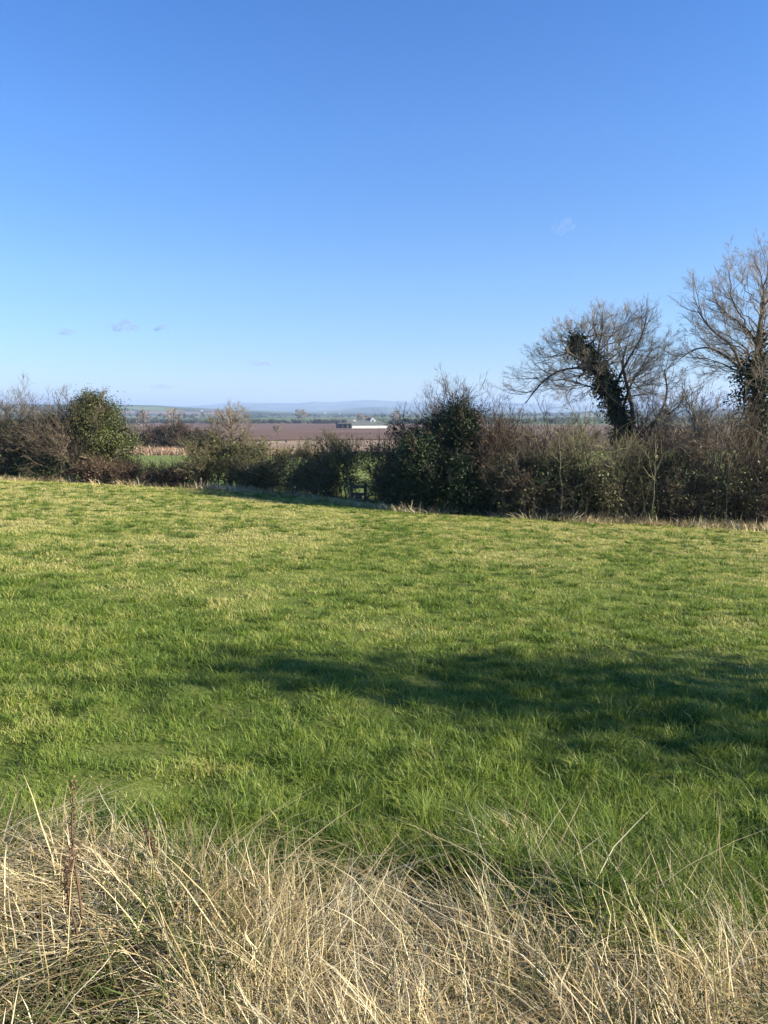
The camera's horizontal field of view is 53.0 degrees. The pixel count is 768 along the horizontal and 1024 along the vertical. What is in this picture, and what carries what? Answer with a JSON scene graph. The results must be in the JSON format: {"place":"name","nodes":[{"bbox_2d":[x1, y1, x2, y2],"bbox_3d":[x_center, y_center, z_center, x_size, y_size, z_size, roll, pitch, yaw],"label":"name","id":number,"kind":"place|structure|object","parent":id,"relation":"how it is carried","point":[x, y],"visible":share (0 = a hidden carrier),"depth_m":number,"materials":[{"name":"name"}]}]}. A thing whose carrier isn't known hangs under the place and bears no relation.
{"place":"outdoors","nodes":[
{"label":"outdoors","id":0,"kind":"place"},
{"bbox_2d":[1,444,320,455],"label":"dry grass","id":1,"kind":"structure","parent":0,"point":[156,451],"depth_m":88.56,"materials":[{"name":"plant"}]},
{"bbox_2d":[10,439,399,451],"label":"stubble field","id":2,"kind":"structure","parent":0,"point":[282,442],"depth_m":150.66,"materials":[{"name":"beige plant"}]},
{"bbox_2d":[7,424,422,440],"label":"ploughed field","id":3,"kind":"structure","parent":0,"point":[292,431],"depth_m":376.09,"materials":[{"name":"soil"}]},
{"bbox_2d":[136,409,150,428],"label":"bare tree","id":4,"kind":"object","parent":3,"relation":"on","point":[143,414],"visible":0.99,"depth_m":297.79,"materials":[{"name":"brown plant"}]},
{"bbox_2d":[163,408,182,423],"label":"bare tree","id":5,"kind":"object","parent":3,"relation":"on","point":[173,416],"visible":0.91,"depth_m":327.29,"materials":[{"name":"brown plant"}]},
{"bbox_2d":[273,424,281,435],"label":"bare tree","id":6,"kind":"object","parent":3,"relation":"on","point":[277,428],"visible":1,"depth_m":238.40,"materials":[{"name":"brown plant"}]},
{"bbox_2d":[295,408,307,423],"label":"bare tree","id":7,"kind":"object","parent":3,"relation":"on","point":[298,411],"visible":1,"depth_m":634.32,"materials":[{"name":"grey plant"}]},
{"bbox_2d":[357,413,363,421],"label":"bare tree","id":8,"kind":"object","parent":3,"relation":"on","point":[360,414],"visible":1,"depth_m":635.07,"materials":[{"name":"grey plant"}]},
{"bbox_2d":[390,410,401,419],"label":"bare tree","id":9,"kind":"object","parent":3,"relation":"on","point":[394,414],"visible":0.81,"depth_m":554.81,"materials":[{"name":"grey plant"}]},
{"bbox_2d":[60,455,384,482],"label":"pasture","id":10,"kind":"structure","parent":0,"point":[159,457],"depth_m":67.24,"materials":[{"name":"green plant"}]},
{"bbox_2d":[123,419,324,421],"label":"pasture","id":11,"kind":"structure","parent":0,"point":[287,420],"depth_m":1046.22,"materials":[{"name":"green plant"}]},
{"bbox_2d":[0,404,743,416],"bbox_3d":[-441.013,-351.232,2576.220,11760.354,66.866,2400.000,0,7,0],"label":"hills","id":12,"kind":"structure","parent":0,"point":[155,410],"depth_m":2206.93,"materials":[{"name":"green plant"}]},
{"bbox_2d":[0,734,767,1023],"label":"dry grass","id":13,"kind":"structure","parent":0,"point":[288,949],"depth_m":2.31,"materials":[{"name":"plant"}]},
{"bbox_2d":[0,415,767,1023],"bbox_3d":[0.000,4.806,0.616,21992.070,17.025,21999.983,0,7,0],"label":"ground","id":14,"kind":"structure","parent":0,"point":[154,701],"depth_m":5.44,"materials":[{"name":"green plant"}]},
{"bbox_2d":[0,447,27,477],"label":"bramble bush","id":15,"kind":"object","parent":14,"relation":"on","point":[8,467],"visible":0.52,"depth_m":29.93,"materials":[{"name":"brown plant"}]},
{"bbox_2d":[0,389,50,448],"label":"hawthorn bush","id":16,"kind":"object","parent":14,"relation":"on","point":[11,418],"visible":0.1,"depth_m":31.52,"materials":[{"name":"brown plant"}]},
{"bbox_2d":[0,370,77,473],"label":"hawthorn bush","id":17,"kind":"object","parent":14,"relation":"on","point":[6,434],"visible":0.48,"depth_m":30.27,"materials":[{"name":"brown plant"}]},
{"bbox_2d":[9,446,81,480],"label":"bramble bush","id":18,"kind":"object","parent":14,"relation":"on","point":[31,470],"visible":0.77,"depth_m":29.57,"materials":[{"name":"brown plant"}]},
{"bbox_2d":[7,384,125,481],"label":"hawthorn bush","id":19,"kind":"object","parent":14,"relation":"on","point":[54,441],"visible":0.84,"depth_m":29.59,"materials":[{"name":"brown plant"}]},
{"bbox_2d":[60,851,78,958],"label":"dock plant","id":20,"kind":"object","parent":14,"relation":"on","point":[67,881],"visible":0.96,"depth_m":2.22,"materials":[{"name":"brown plant"}]},
{"bbox_2d":[62,775,82,944],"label":"dock plant","id":21,"kind":"object","parent":14,"relation":"on","point":[72,842],"visible":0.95,"depth_m":2.26,"materials":[{"name":"brown plant"}]},
{"bbox_2d":[65,451,124,483],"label":"bramble bush","id":22,"kind":"object","parent":14,"relation":"on","point":[93,473],"visible":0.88,"depth_m":29.40,"materials":[{"name":"brown plant"}]},
{"bbox_2d":[56,383,155,478],"bbox_3d":[-11.403,-3.072,30.930,4.334,4.256,3.645,0,7,0],"label":"evergreen tree","id":23,"kind":"object","parent":14,"relation":"on","point":[119,443],"visible":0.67,"depth_m":30.36,"materials":[{"name":"green plant"}]},
{"bbox_2d":[98,455,155,485],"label":"bramble bush","id":24,"kind":"object","parent":14,"relation":"on","point":[127,472],"visible":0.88,"depth_m":29.38,"materials":[{"name":"brown plant"}]},
{"bbox_2d":[126,423,140,446],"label":"thorn bush","id":25,"kind":"object","parent":14,"relation":"on","point":[131,434],"visible":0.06,"depth_m":112.33,"materials":[{"name":"brown plant"}]},
{"bbox_2d":[121,418,146,423],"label":"hedgerow","id":26,"kind":"object","parent":14,"relation":"on","point":[131,421],"visible":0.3,"depth_m":684.20,"materials":[{"name":"green plant"}]},
{"bbox_2d":[140,824,164,869],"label":"dock plant","id":27,"kind":"object","parent":14,"relation":"on","point":[148,839],"visible":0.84,"depth_m":2.67,"materials":[{"name":"brown plant"}]},
{"bbox_2d":[132,424,173,448],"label":"thorn bush","id":28,"kind":"object","parent":14,"relation":"on","point":[152,433],"visible":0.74,"depth_m":106.28,"materials":[{"name":"brown plant"}]},
{"bbox_2d":[121,411,203,419],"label":"woodland","id":29,"kind":"object","parent":14,"relation":"on","point":[160,414],"visible":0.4,"depth_m":1038.44,"materials":[{"name":"green plant"}]},
{"bbox_2d":[136,456,192,486],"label":"bramble bush","id":30,"kind":"object","parent":14,"relation":"on","point":[163,475],"visible":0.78,"depth_m":29.38,"materials":[{"name":"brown plant"}]},
{"bbox_2d":[139,419,195,423],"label":"hedgerow","id":31,"kind":"object","parent":14,"relation":"on","point":[161,420],"visible":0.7,"depth_m":694.12,"materials":[{"name":"green plant"}]},
{"bbox_2d":[149,414,192,448],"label":"thorn bush","id":32,"kind":"object","parent":14,"relation":"on","point":[177,430],"visible":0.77,"depth_m":106.31,"materials":[{"name":"brown plant"}]},
{"bbox_2d":[168,457,223,487],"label":"bramble bush","id":33,"kind":"object","parent":14,"relation":"on","point":[187,479],"visible":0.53,"depth_m":29.36,"materials":[{"name":"green plant"}]},
{"bbox_2d":[182,426,210,447],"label":"thorn bush","id":34,"kind":"object","parent":14,"relation":"on","point":[195,432],"visible":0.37,"depth_m":106.56,"materials":[{"name":"brown plant"}]},
{"bbox_2d":[170,432,228,487],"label":"hawthorn bush","id":35,"kind":"object","parent":14,"relation":"on","point":[192,449],"visible":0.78,"depth_m":29.11,"materials":[{"name":"green plant"}]},
{"bbox_2d":[175,413,262,418],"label":"woodland","id":36,"kind":"object","parent":14,"relation":"on","point":[202,416],"visible":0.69,"depth_m":1289.09,"materials":[{"name":"green plant"}]},
{"bbox_2d":[180,412,273,488],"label":"hawthorn bush","id":37,"kind":"object","parent":14,"relation":"on","point":[234,451],"visible":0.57,"depth_m":29.74,"materials":[{"name":"green plant"}]},
{"bbox_2d":[196,418,260,423],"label":"hedgerow","id":38,"kind":"object","parent":14,"relation":"on","point":[219,420],"visible":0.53,"depth_m":684.54,"materials":[{"name":"green plant"}]},
{"bbox_2d":[206,398,255,486],"bbox_3d":[-5.911,-2.643,30.021,1.984,3.669,1.859,-6,9,-39],"label":"thorn tree","id":39,"kind":"object","parent":14,"relation":"on","point":[230,409],"visible":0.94,"depth_m":29.85,"materials":[{"name":"brown plant"}]},
{"bbox_2d":[225,451,288,491],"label":"bramble bush","id":40,"kind":"object","parent":14,"relation":"on","point":[242,476],"visible":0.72,"depth_m":28.79,"materials":[{"name":"green plant"}]},
{"bbox_2d":[228,433,302,491],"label":"hawthorn bush","id":41,"kind":"object","parent":14,"relation":"on","point":[262,457],"visible":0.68,"depth_m":28.56,"materials":[{"name":"green plant"}]},
{"bbox_2d":[257,419,312,423],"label":"hedgerow","id":42,"kind":"object","parent":14,"relation":"on","point":[271,421],"visible":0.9,"depth_m":694.10,"materials":[{"name":"green plant"}]},
{"bbox_2d":[255,434,333,494],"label":"hawthorn bush","id":43,"kind":"object","parent":14,"relation":"on","point":[299,454],"visible":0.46,"depth_m":27.81,"materials":[{"name":"green plant"}]},
{"bbox_2d":[277,461,346,496],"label":"bramble bush","id":44,"kind":"object","parent":14,"relation":"on","point":[301,476],"visible":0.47,"depth_m":27.23,"materials":[{"name":"green plant"}]},
{"bbox_2d":[243,414,400,417],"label":"woodland","id":45,"kind":"object","parent":14,"relation":"on","point":[314,416],"visible":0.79,"depth_m":1480.56,"materials":[{"name":"green plant"}]},
{"bbox_2d":[312,418,347,423],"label":"hedgerow","id":46,"kind":"object","parent":14,"relation":"on","point":[320,421],"visible":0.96,"depth_m":684.16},
{"bbox_2d":[287,427,374,498],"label":"hawthorn bush","id":47,"kind":"object","parent":14,"relation":"on","point":[337,448],"visible":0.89,"depth_m":26.69,"materials":[{"name":"green plant"}]},
{"bbox_2d":[335,423,350,427],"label":"open shed","id":48,"kind":"structure","parent":14,"relation":"on","point":[343,425],"depth_m":465.15,"materials":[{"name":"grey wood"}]},
{"bbox_2d":[350,483,366,500],"bbox_3d":[-0.857,-0.567,25.741,0.562,0.780,0.800,0,7,0],"label":"stile","id":49,"kind":"object","parent":14,"relation":"on","point":[356,494],"visible":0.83,"depth_m":25.68,"materials":[{"name":"brown wood"}]},
{"bbox_2d":[350,422,387,427],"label":"barn","id":50,"kind":"structure","parent":14,"relation":"on","point":[365,425],"depth_m":467.88,"materials":[{"name":"white metal"}]},
{"bbox_2d":[365,415,374,421],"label":"house","id":51,"kind":"structure","parent":14,"relation":"on","point":[367,419],"depth_m":538.33,"materials":[{"name":"white tile"}]},
{"bbox_2d":[348,425,397,499],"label":"hawthorn bush","id":52,"kind":"object","parent":14,"relation":"on","point":[372,458],"visible":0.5,"depth_m":26.30,"materials":[{"name":"green plant"}]},
{"bbox_2d":[355,461,403,503],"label":"bramble bush","id":53,"kind":"object","parent":14,"relation":"on","point":[379,488],"visible":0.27,"depth_m":25.31,"materials":[{"name":"green plant"}]},
{"bbox_2d":[0,473,767,531],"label":"dry grass","id":54,"kind":"structure","parent":14,"relation":"on","point":[732,525],"depth_m":21.41,"materials":[{"name":"plant"}]},
{"bbox_2d":[364,400,424,502],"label":"hawthorn bush","id":55,"kind":"object","parent":14,"relation":"on","point":[388,455],"visible":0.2,"depth_m":25.03,"materials":[{"name":"green plant"}]},
{"bbox_2d":[388,418,429,423],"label":"hedgerow","id":56,"kind":"object","parent":14,"relation":"on","point":[393,422],"visible":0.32,"depth_m":654.20,"materials":[{"name":"green plant"}]},
{"bbox_2d":[369,420,453,512],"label":"ivy bush","id":57,"kind":"object","parent":14,"relation":"on","point":[417,453],"visible":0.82,"depth_m":22.00,"materials":[{"name":"green plant"}]},
{"bbox_2d":[412,393,502,467],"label":"ivy bush","id":58,"kind":"object","parent":14,"relation":"on","point":[451,426],"visible":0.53,"depth_m":22.67,"materials":[{"name":"green plant"}]},
{"bbox_2d":[409,445,508,515],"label":"hawthorn bush","id":59,"kind":"object","parent":14,"relation":"on","point":[455,477],"visible":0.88,"depth_m":21.52,"materials":[{"name":"green plant"}]},
{"bbox_2d":[374,364,548,507],"bbox_3d":[2.021,-2.092,23.939,5.133,5.046,4.865,0,7,0],"label":"hawthorn tree","id":60,"kind":"object","parent":14,"relation":"on","point":[427,426],"visible":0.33,"depth_m":23.28,"materials":[{"name":"brown plant"}]},
{"bbox_2d":[389,413,535,417],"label":"woodland","id":61,"kind":"object","parent":14,"relation":"on","point":[412,415],"visible":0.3,"depth_m":1388.29,"materials":[{"name":"green plant"}]},
{"bbox_2d":[442,381,552,513],"bbox_3d":[3.410,-1.654,22.057,3.443,4.210,4.154,0,7,0],"label":"hawthorn bush","id":62,"kind":"object","parent":14,"relation":"on","point":[497,446],"visible":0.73,"depth_m":21.84,"materials":[{"name":"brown plant"}]},
{"bbox_2d":[487,422,540,449],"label":"thorn bush","id":63,"kind":"object","parent":14,"relation":"on","point":[522,436],"visible":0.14,"depth_m":111.17,"materials":[{"name":"brown plant"}]},
{"bbox_2d":[457,442,580,517],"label":"bramble bush","id":64,"kind":"object","parent":14,"relation":"on","point":[521,497],"visible":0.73,"depth_m":21.29,"materials":[{"name":"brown plant"}]},
{"bbox_2d":[487,416,558,423],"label":"hedgerow","id":65,"kind":"object","parent":14,"relation":"on","point":[541,420],"visible":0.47,"depth_m":674.24,"materials":[{"name":"green plant"}]},
{"bbox_2d":[476,403,584,521],"bbox_3d":[4.373,-1.383,21.904,3.075,3.496,3.609,4,8,29],"label":"hawthorn bush","id":66,"kind":"object","parent":14,"relation":"on","point":[554,470],"visible":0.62,"depth_m":21.39,"materials":[{"name":"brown plant"}]},
{"bbox_2d":[489,390,592,507],"bbox_3d":[4.705,-1.766,23.485,4.250,3.996,3.682,0,7,0],"label":"hawthorn bush","id":67,"kind":"object","parent":14,"relation":"on","point":[546,412],"visible":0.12,"depth_m":23.18,"materials":[{"name":"brown plant"}]},
{"bbox_2d":[554,415,610,423],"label":"hedgerow","id":68,"kind":"object","parent":14,"relation":"on","point":[572,421],"visible":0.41,"depth_m":684.32,"materials":[{"name":"green plant"}]},
{"bbox_2d":[556,422,613,450],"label":"thorn bush","id":69,"kind":"object","parent":14,"relation":"on","point":[596,434],"visible":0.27,"depth_m":111.21,"materials":[{"name":"brown plant"}]},
{"bbox_2d":[508,384,680,519],"bbox_3d":[5.538,-1.708,21.543,4.615,3.912,3.681,0,7,0],"label":"hawthorn bush","id":70,"kind":"object","parent":14,"relation":"on","point":[581,458],"visible":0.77,"depth_m":21.07,"materials":[{"name":"brown plant"}]},
{"bbox_2d":[547,451,650,521],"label":"bramble bush","id":71,"kind":"object","parent":14,"relation":"on","point":[595,505],"visible":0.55,"depth_m":21.19,"materials":[{"name":"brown plant"}]},
{"bbox_2d":[488,291,722,515],"bbox_3d":[6.886,-3.213,23.688,6.497,7.101,5.253,4,8,28],"label":"willow tree","id":72,"kind":"object","parent":14,"relation":"on","point":[595,365],"visible":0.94,"depth_m":23.30,"materials":[{"name":"brown plant"}]},
{"bbox_2d":[535,411,727,418],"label":"woodland","id":73,"kind":"object","parent":14,"relation":"on","point":[548,413],"visible":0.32,"depth_m":1185.52,"materials":[{"name":"green plant"}]},
{"bbox_2d":[575,419,694,524],"bbox_3d":[6.859,-1.014,21.859,3.118,3.287,3.604,0,7,0],"label":"hawthorn bush","id":74,"kind":"object","parent":14,"relation":"on","point":[622,471],"visible":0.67,"depth_m":21.16,"materials":[{"name":"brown plant"}]},
{"bbox_2d":[589,358,717,512],"bbox_3d":[8.590,-2.257,24.226,4.704,5.614,4.233,0,7,0],"label":"hawthorn bush","id":75,"kind":"object","parent":14,"relation":"on","point":[642,416],"visible":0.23,"depth_m":24.05,"materials":[{"name":"brown plant"}]},
{"bbox_2d":[607,403,733,521],"bbox_3d":[7.922,-1.204,21.938,3.434,3.807,3.764,-3,8,-20],"label":"hawthorn bush","id":76,"kind":"object","parent":14,"relation":"on","point":[676,456],"visible":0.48,"depth_m":21.53,"materials":[{"name":"brown plant"}]},
{"bbox_2d":[636,415,723,423],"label":"hedgerow","id":77,"kind":"object","parent":14,"relation":"on","point":[715,418],"visible":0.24,"depth_m":684.52,"materials":[{"name":"green plant"}]},
{"bbox_2d":[647,415,713,450],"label":"thorn bush","id":78,"kind":"object","parent":14,"relation":"on","point":[674,430],"visible":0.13,"depth_m":111.42,"materials":[{"name":"brown plant"}]},
{"bbox_2d":[639,367,738,503],"bbox_3d":[9.799,-2.187,24.629,4.188,4.779,4.618,3,8,20],"label":"hawthorn bush","id":79,"kind":"object","parent":14,"relation":"on","point":[692,439],"visible":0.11,"depth_m":24.16,"materials":[{"name":"brown plant"}]},
{"bbox_2d":[632,455,747,525],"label":"bramble bush","id":80,"kind":"object","parent":14,"relation":"on","point":[692,500],"visible":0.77,"depth_m":21.31,"materials":[{"name":"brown plant"}]},
{"bbox_2d":[646,378,738,516],"bbox_3d":[8.942,-1.738,22.590,2.657,4.316,2.110,0,7,0],"label":"ash sapling","id":81,"kind":"object","parent":14,"relation":"on","point":[691,408],"visible":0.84,"depth_m":22.39,"materials":[{"name":"brown plant"}]},
{"bbox_2d":[648,228,767,519],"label":"oak tree","id":82,"kind":"object","parent":14,"relation":"on","point":[753,373],"visible":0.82,"depth_m":22.22,"materials":[{"name":"brown plant"}]},
{"bbox_2d":[666,379,767,526],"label":"hawthorn bush","id":83,"kind":"object","parent":14,"relation":"on","point":[729,442],"visible":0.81,"depth_m":21.12,"materials":[{"name":"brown plant"}]},
{"bbox_2d":[708,428,767,524],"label":"hawthorn bush","id":84,"kind":"object","parent":14,"relation":"on","point":[762,478],"visible":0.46,"depth_m":21.35,"materials":[{"name":"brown plant"}]},
{"bbox_2d":[709,459,767,524],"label":"bramble bush","id":85,"kind":"object","parent":14,"relation":"on","point":[745,518],"visible":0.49,"depth_m":21.35,"materials":[{"name":"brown plant"}]},
{"bbox_2d":[0,0,767,405],"label":"sky","id":86,"kind":"structure","parent":0,"point":[203,202],"materials":[{"name":"blue"}]},
{"bbox_2d":[296,407,557,413],"bbox_3d":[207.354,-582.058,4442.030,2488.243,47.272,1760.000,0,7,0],"label":"hills","id":87,"kind":"structure","parent":0,"point":[369,410],"depth_m":4216.04,"materials":[{"name":"blue"}]},
{"bbox_2d":[170,400,747,412],"bbox_3d":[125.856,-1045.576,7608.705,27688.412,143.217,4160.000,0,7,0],"label":"hills","id":88,"kind":"structure","parent":0,"point":[293,407],"depth_m":6957.75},
{"bbox_2d":[425,425,767,448],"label":"ploughed field","id":89,"kind":"structure","parent":0,"point":[589,426],"depth_m":392.22,"materials":[{"name":"soil"}]},
{"bbox_2d":[482,450,767,483],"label":"pasture","id":90,"kind":"structure","parent":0,"point":[648,456],"depth_m":83.75,"materials":[{"name":"green plant"}]}
]}

